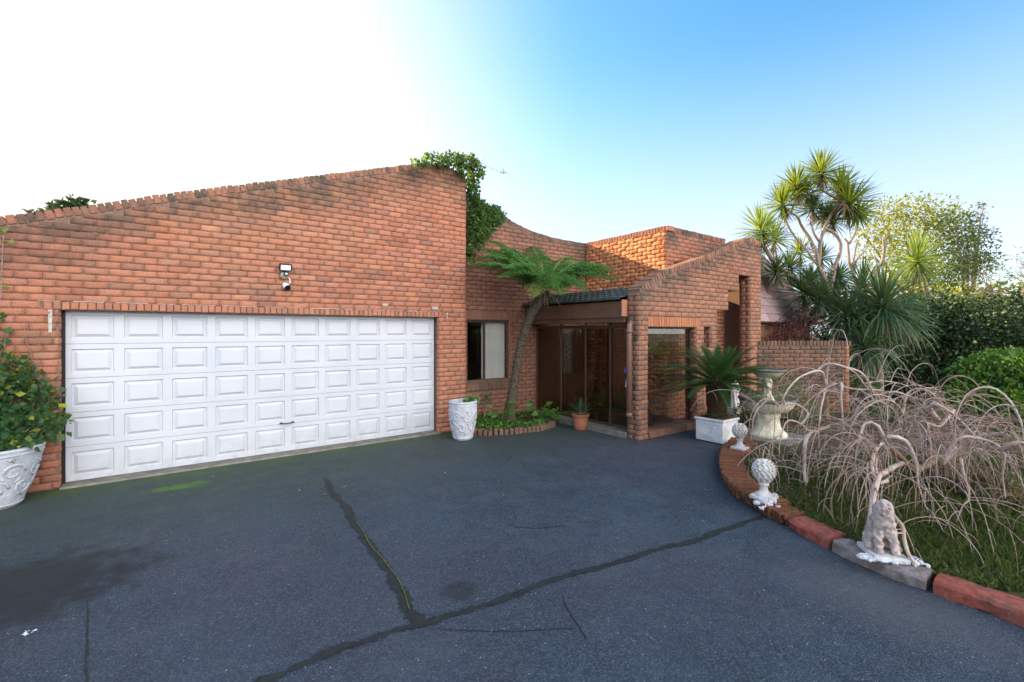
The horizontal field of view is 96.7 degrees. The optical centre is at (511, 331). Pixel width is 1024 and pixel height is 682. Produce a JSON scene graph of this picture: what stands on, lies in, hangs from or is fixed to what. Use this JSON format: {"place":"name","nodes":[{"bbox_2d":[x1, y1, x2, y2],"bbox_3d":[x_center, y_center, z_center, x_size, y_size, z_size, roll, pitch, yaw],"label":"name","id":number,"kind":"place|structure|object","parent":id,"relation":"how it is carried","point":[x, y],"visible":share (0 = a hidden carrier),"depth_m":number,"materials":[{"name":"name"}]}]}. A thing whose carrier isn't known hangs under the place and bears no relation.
{"place":"outdoors","nodes":[
{"label":"outdoors","id":0,"kind":"place"},
{"bbox_2d":[21,193,97,214],"bbox_3d":[-8.303,-0.330,7.676,3.686,4.400,1.114,0,0,3],"label":"conifer","id":1,"kind":"object","parent":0,"point":[77,202],"visible":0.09,"depth_m":7.55,"materials":[{"name":"green plant"}]},
{"bbox_2d":[74,451,939,623],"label":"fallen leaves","id":2,"kind":"object","parent":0,"point":[633,527],"visible":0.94,"depth_m":4.30,"materials":[{"name":"brown plant"}]},
{"bbox_2d":[0,411,1023,681],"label":"driveway","id":3,"kind":"structure","parent":0,"point":[252,571],"depth_m":3.40,"materials":[{"name":"grey asphalt"}]},
{"bbox_2d":[0,439,45,509],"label":"carved pot","id":4,"kind":"object","parent":3,"relation":"on","point":[19,467],"visible":0.87,"depth_m":4.79,"materials":[{"name":"stone"}]},
{"bbox_2d":[0,228,74,451],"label":"climbing plant","id":5,"kind":"object","parent":4,"relation":"in","point":[16,432],"visible":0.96,"depth_m":5.10,"materials":[{"name":"green plant"}]},
{"bbox_2d":[84,507,586,681],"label":"road cracks","id":6,"kind":"object","parent":3,"relation":"on","point":[85,657],"visible":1,"depth_m":2.84,"materials":[{"name":"black asphalt"}]},
{"bbox_2d":[0,163,825,492],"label":"brick house","id":7,"kind":"structure","parent":3,"relation":"on","point":[182,331],"depth_m":7.26,"materials":[{"name":"brick"}]},
{"bbox_2d":[62,310,434,483],"bbox_3d":[-3.455,0.775,7.015,5.010,2.190,0.124,0,0,-36],"label":"garage door","id":8,"kind":"structure","parent":7,"relation":"in","point":[146,391],"depth_m":6.57,"materials":[{"name":"paint"}]},
{"bbox_2d":[279,263,291,283],"bbox_3d":[-3.387,-0.861,6.795,0.172,0.301,0.139,0,0,-36],"label":"security light","id":9,"kind":"object","parent":7,"relation":"attached to","point":[284,268],"visible":1,"depth_m":6.77,"materials":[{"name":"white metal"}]},
{"bbox_2d":[282,282,290,290],"bbox_3d":[-3.378,-0.677,6.814,0.148,0.136,0.092,0,0,39],"label":"security camera","id":10,"kind":"object","parent":7,"relation":"attached to","point":[287,286],"visible":1,"depth_m":6.78,"materials":[{"name":"white plastic"}]},
{"bbox_2d":[409,148,507,264],"bbox_3d":[-0.950,-0.802,8.540,2.192,5.145,0.957,0,0,-36],"label":"ivy","id":11,"kind":"object","parent":7,"relation":"attached to","point":[485,217],"visible":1,"depth_m":8.81,"materials":[{"name":"green plant"}]},
{"bbox_2d":[466,320,510,391],"bbox_3d":[-0.502,0.495,9.594,1.359,1.470,0.170,0,0,-36],"label":"window","id":12,"kind":"structure","parent":7,"relation":"in","point":[491,383],"depth_m":9.59,"materials":[{"name":"grey glass"}]},
{"bbox_2d":[481,322,504,378],"bbox_3d":[-0.408,0.400,9.868,0.600,1.340,0.069,0,0,-36],"label":"curtain","id":13,"kind":"object","parent":7,"relation":"hanging from","point":[494,350],"visible":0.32,"depth_m":9.87,"materials":[{"name":"fabric"}]},
{"bbox_2d":[648,327,691,428],"bbox_3d":[2.888,0.830,8.451,1.490,1.820,0.050,0,0,-36],"label":"portico window","id":14,"kind":"structure","parent":7,"relation":"in","point":[689,328],"depth_m":8.73,"materials":[{"name":"brown glass"}]},
{"bbox_2d":[448,398,476,440],"bbox_3d":[-0.858,1.536,7.937,0.512,0.667,0.508,0,0,-36],"label":"carved pot","id":15,"kind":"object","parent":3,"relation":"on","point":[462,416],"visible":0.96,"depth_m":7.75,"materials":[{"name":"stone"}]},
{"bbox_2d":[458,392,479,402],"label":"trailing plant","id":16,"kind":"object","parent":15,"relation":"in","point":[471,398],"visible":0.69,"depth_m":7.97,"materials":[{"name":"green plant"}]},
{"bbox_2d":[253,477,765,681],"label":"road seams","id":17,"kind":"object","parent":3,"relation":"on","point":[414,617],"visible":1,"depth_m":3.28,"materials":[{"name":"black asphalt"}]},
{"bbox_2d":[354,518,409,608],"bbox_3d":[-1.126,1.857,3.824,0.052,0.001,1.804,0,0,-31],"label":"road moss","id":18,"kind":"object","parent":17,"relation":"on","point":[386,563],"visible":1,"depth_m":3.63,"materials":[{"name":"black asphalt"}]},
{"bbox_2d":[473,421,555,435],"bbox_3d":[0.119,1.818,8.492,1.748,0.133,0.361,0,0,-26],"label":"bed edging","id":19,"kind":"object","parent":3,"relation":"on","point":[521,430],"visible":0.99,"depth_m":8.29,"materials":[{"name":"brick"}]},
{"bbox_2d":[571,412,589,430],"bbox_3d":[1.301,1.716,8.669,0.350,0.307,0.350,0,0,-36],"label":"terracotta pot","id":20,"kind":"object","parent":3,"relation":"on","point":[580,422],"visible":0.94,"depth_m":8.55,"materials":[{"name":"ceramic"}]},
{"bbox_2d":[566,398,596,416],"bbox_3d":[1.260,1.417,8.691,0.669,0.386,0.684,0,0,-36],"label":"potted palm","id":21,"kind":"object","parent":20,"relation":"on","point":[579,410],"visible":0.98,"depth_m":8.65,"materials":[{"name":"green plant"}]},
{"bbox_2d":[694,414,739,443],"bbox_3d":[3.523,1.661,7.832,0.534,0.394,0.534,0,0,-36],"label":"square planter","id":22,"kind":"object","parent":3,"relation":"on","point":[713,429],"visible":0.87,"depth_m":7.65,"materials":[{"name":"stone"}]},
{"bbox_2d":[701,410,733,417],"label":"weeds","id":23,"kind":"object","parent":22,"relation":"on","point":[713,415],"visible":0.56,"depth_m":7.72,"materials":[{"name":"green plant"}]},
{"bbox_2d":[659,344,777,417],"bbox_3d":[3.522,0.845,7.835,1.880,1.269,1.961,0,0,-36],"label":"sago palm","id":24,"kind":"object","parent":22,"relation":"in","point":[718,366],"visible":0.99,"depth_m":7.68,"materials":[{"name":"green plant"}]},
{"bbox_2d":[743,428,810,446],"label":"fountain slab","id":25,"kind":"structure","parent":3,"relation":"on","point":[782,443],"depth_m":7.51,"materials":[{"name":"concrete"}]},
{"bbox_2d":[737,368,798,438],"bbox_3d":[4.416,1.221,7.868,0.930,1.148,0.930,0,0,-36],"label":"fountain","id":26,"kind":"object","parent":25,"relation":"on","point":[764,417],"visible":0.76,"depth_m":7.69,"materials":[{"name":"stone"}]},
{"bbox_2d":[744,389,788,400],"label":"water plants","id":27,"kind":"object","parent":26,"relation":"on","point":[778,397],"visible":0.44,"depth_m":7.80,"materials":[{"name":"green plant"}]},
{"bbox_2d":[760,306,843,340],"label":"red shrub","id":28,"kind":"object","parent":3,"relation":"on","point":[805,334],"visible":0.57,"depth_m":11.49,"materials":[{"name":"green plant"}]},
{"bbox_2d":[731,142,885,403],"bbox_3d":[7.344,-1.432,11.458,4.020,6.612,1.940,0,0,-7],"label":"yucca tree","id":29,"kind":"object","parent":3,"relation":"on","point":[847,201],"visible":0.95,"depth_m":11.52,"materials":[{"name":"green plant"}]},
{"bbox_2d":[690,329,1023,568],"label":"weeping tree","id":30,"kind":"object","parent":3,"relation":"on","point":[951,452],"visible":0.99,"depth_m":4.81,"materials":[{"name":"brown plant"}]},
{"bbox_2d":[718,437,1023,626],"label":"garden kerb","id":31,"kind":"structure","parent":3,"relation":"on","point":[1000,604],"depth_m":3.71,"materials":[{"name":"brick"}]},
{"bbox_2d":[730,423,748,450],"bbox_3d":[3.359,1.540,6.708,0.214,0.381,0.214,0,0,-36],"label":"garden finial","id":32,"kind":"object","parent":31,"relation":"on","point":[740,436],"visible":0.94,"depth_m":6.65,"materials":[{"name":"white stone"}]},
{"bbox_2d":[749,458,778,501],"bbox_3d":[2.633,1.538,4.758,0.233,0.415,0.233,0,0,-36],"label":"garden finial","id":33,"kind":"object","parent":31,"relation":"on","point":[764,471],"visible":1,"depth_m":4.71,"materials":[{"name":"white stone"}]},
{"bbox_2d":[753,493,780,510],"bbox_3d":[2.627,1.762,4.688,0.345,0.140,0.261,0,0,1],"label":"white rubble","id":34,"kind":"object","parent":31,"relation":"on","point":[759,501],"visible":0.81,"depth_m":4.61,"materials":[{"name":"white stone"}]},
{"bbox_2d":[857,499,911,564],"bbox_3d":[2.938,1.549,3.607,0.255,0.455,0.286,0,0,13],"label":"garden statue","id":35,"kind":"object","parent":31,"relation":"on","point":[879,537],"visible":1,"depth_m":3.55,"materials":[{"name":"stone"}]},
{"bbox_2d":[856,553,930,568],"bbox_3d":[2.916,1.755,3.506,0.462,0.033,0.171,0,0,9],"label":"white rubble","id":36,"kind":"object","parent":31,"relation":"on","point":[867,557],"visible":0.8,"depth_m":3.48,"materials":[{"name":"white stone"}]},
{"bbox_2d":[0,0,1023,334],"label":"sky","id":37,"kind":"structure","parent":0,"point":[604,119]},
{"bbox_2d":[475,412,558,430],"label":"planting soil","id":38,"kind":"structure","parent":0,"point":[532,419],"depth_m":9.27,"materials":[{"name":"brown soil"}]},
{"bbox_2d":[479,391,492,422],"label":"spiky plant","id":39,"kind":"object","parent":38,"relation":"on","point":[486,396],"visible":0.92,"depth_m":8.88,"materials":[{"name":"green plant"}]},
{"bbox_2d":[487,400,516,422],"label":"leafy plant","id":40,"kind":"object","parent":38,"relation":"on","point":[495,415],"visible":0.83,"depth_m":8.60,"materials":[{"name":"green plant"}]},
{"bbox_2d":[475,410,553,429],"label":"ground cover","id":41,"kind":"object","parent":38,"relation":"on","point":[490,422],"visible":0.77,"depth_m":8.65,"materials":[{"name":"green plant"}]},
{"bbox_2d":[524,401,557,419],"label":"leafy plant","id":42,"kind":"object","parent":38,"relation":"on","point":[535,412],"visible":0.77,"depth_m":9.06,"materials":[{"name":"green plant"}]},
{"bbox_2d":[466,240,617,420],"bbox_3d":[0.545,-0.012,8.894,3.131,3.853,2.705,0,0,-36],"label":"tree fern","id":43,"kind":"object","parent":38,"relation":"on","point":[544,279],"visible":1,"depth_m":8.65,"materials":[{"name":"green plant"}]},
{"bbox_2d":[543,407,570,420],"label":"leafy plant","id":44,"kind":"object","parent":38,"relation":"on","point":[558,413],"visible":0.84,"depth_m":9.02,"materials":[{"name":"green plant"}]},
{"bbox_2d":[738,392,1023,598],"bbox_3d":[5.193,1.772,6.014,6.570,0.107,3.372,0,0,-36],"label":"grass","id":45,"kind":"structure","parent":0,"point":[939,549],"depth_m":4.26,"materials":[{"name":"green plant"}]},
{"bbox_2d":[727,380,740,416],"bbox_3d":[4.671,1.438,9.546,0.260,0.864,0.260,0,0,-36],"label":"garden statue","id":46,"kind":"object","parent":45,"relation":"on","point":[734,401],"visible":0.59,"depth_m":9.48,"materials":[{"name":"white stone"}]},
{"bbox_2d":[732,402,754,426],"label":"shrub","id":47,"kind":"object","parent":45,"relation":"on","point":[747,415],"visible":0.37,"depth_m":8.99,"materials":[{"name":"green plant"}]},
{"bbox_2d":[756,341,850,412],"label":"garden wall","id":48,"kind":"structure","parent":45,"relation":"on","point":[776,354],"depth_m":10.19,"materials":[{"name":"brick"}]},
{"bbox_2d":[773,371,833,422],"bbox_3d":[5.804,1.357,9.262,1.141,1.075,1.145,0,0,-36],"label":"shrub","id":49,"kind":"object","parent":45,"relation":"on","point":[793,416],"visible":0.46,"depth_m":9.25,"materials":[{"name":"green plant"}]},
{"bbox_2d":[843,229,885,294],"bbox_3d":[10.464,-0.625,13.488,1.253,5.004,0.201,0,0,-5],"label":"pruned tree","id":50,"kind":"object","parent":45,"relation":"on","point":[861,254],"visible":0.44,"depth_m":13.47,"materials":[{"name":"grey plant"}]},
{"bbox_2d":[808,251,949,406],"bbox_3d":[8.843,-0.066,11.160,3.371,3.937,2.906,0,0,-36],"label":"yucca","id":51,"kind":"object","parent":45,"relation":"on","point":[864,325],"visible":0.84,"depth_m":10.64,"materials":[{"name":"green plant"}]},
{"bbox_2d":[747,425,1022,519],"bbox_3d":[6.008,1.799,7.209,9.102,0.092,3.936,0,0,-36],"label":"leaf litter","id":52,"kind":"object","parent":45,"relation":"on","point":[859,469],"visible":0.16,"depth_m":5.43,"materials":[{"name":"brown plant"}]},
{"bbox_2d":[849,372,952,425],"bbox_3d":[8.039,1.524,9.934,1.246,1.128,2.514,0,0,3],"label":"shrub","id":53,"kind":"object","parent":45,"relation":"on","point":[857,381],"visible":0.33,"depth_m":9.77,"materials":[{"name":"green plant"}]},
{"bbox_2d":[849,287,979,404],"bbox_3d":[10.594,0.983,12.405,3.962,4.446,2.408,0,0,-1],"label":"hedge","id":54,"kind":"object","parent":45,"relation":"on","point":[919,371],"visible":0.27,"depth_m":11.90,"materials":[{"name":"green plant"}]},
{"bbox_2d":[845,187,986,295],"bbox_3d":[15.010,-1.743,16.837,5.467,7.266,2.778,0,0,-12],"label":"leafy tree","id":55,"kind":"object","parent":45,"relation":"on","point":[901,215],"visible":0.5,"depth_m":16.63,"materials":[{"name":"green plant"}]},
{"bbox_2d":[814,291,1023,384],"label":"hedge","id":56,"kind":"object","parent":45,"relation":"on","point":[968,294],"depth_m":14.32,"materials":[{"name":"green plant"}]},
{"bbox_2d":[881,226,964,387],"bbox_3d":[11.713,-0.650,13.174,2.153,5.069,2.216,0,0,-36],"label":"yucca","id":57,"kind":"object","parent":45,"relation":"on","point":[918,248],"visible":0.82,"depth_m":13.09,"materials":[{"name":"green plant"}]},
{"bbox_2d":[916,199,1011,302],"bbox_3d":[15.870,-1.443,16.033,3.074,6.635,2.037,0,0,-1],"label":"leafy tree","id":58,"kind":"object","parent":45,"relation":"on","point":[973,263],"visible":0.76,"depth_m":15.86,"materials":[{"name":"green plant"}]},
{"bbox_2d":[911,452,1023,509],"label":"dry clump","id":59,"kind":"object","parent":45,"relation":"on","point":[980,475],"visible":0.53,"depth_m":4.97,"materials":[{"name":"brown plant"}]},
{"bbox_2d":[913,275,1023,343],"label":"hedge","id":60,"kind":"object","parent":45,"relation":"on","point":[955,290],"visible":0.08,"depth_m":15.16,"materials":[{"name":"green plant"}]},
{"bbox_2d":[919,288,1023,399],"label":"hedge","id":61,"kind":"object","parent":45,"relation":"on","point":[989,335],"visible":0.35,"depth_m":11.53,"materials":[{"name":"green plant"}]},
{"bbox_2d":[933,467,1019,501],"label":"shrub","id":62,"kind":"object","parent":45,"relation":"on","point":[989,490],"visible":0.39,"depth_m":4.80,"materials":[{"name":"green plant"}]},
{"bbox_2d":[935,345,1023,435],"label":"flowering bush","id":63,"kind":"object","parent":45,"relation":"on","point":[982,368],"visible":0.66,"depth_m":8.55,"materials":[{"name":"green plant"}]},
{"bbox_2d":[945,245,1023,318],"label":"bare tree","id":64,"kind":"object","parent":45,"relation":"on","point":[997,292],"visible":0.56,"depth_m":14.28,"materials":[{"name":"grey plant"}]}
]}

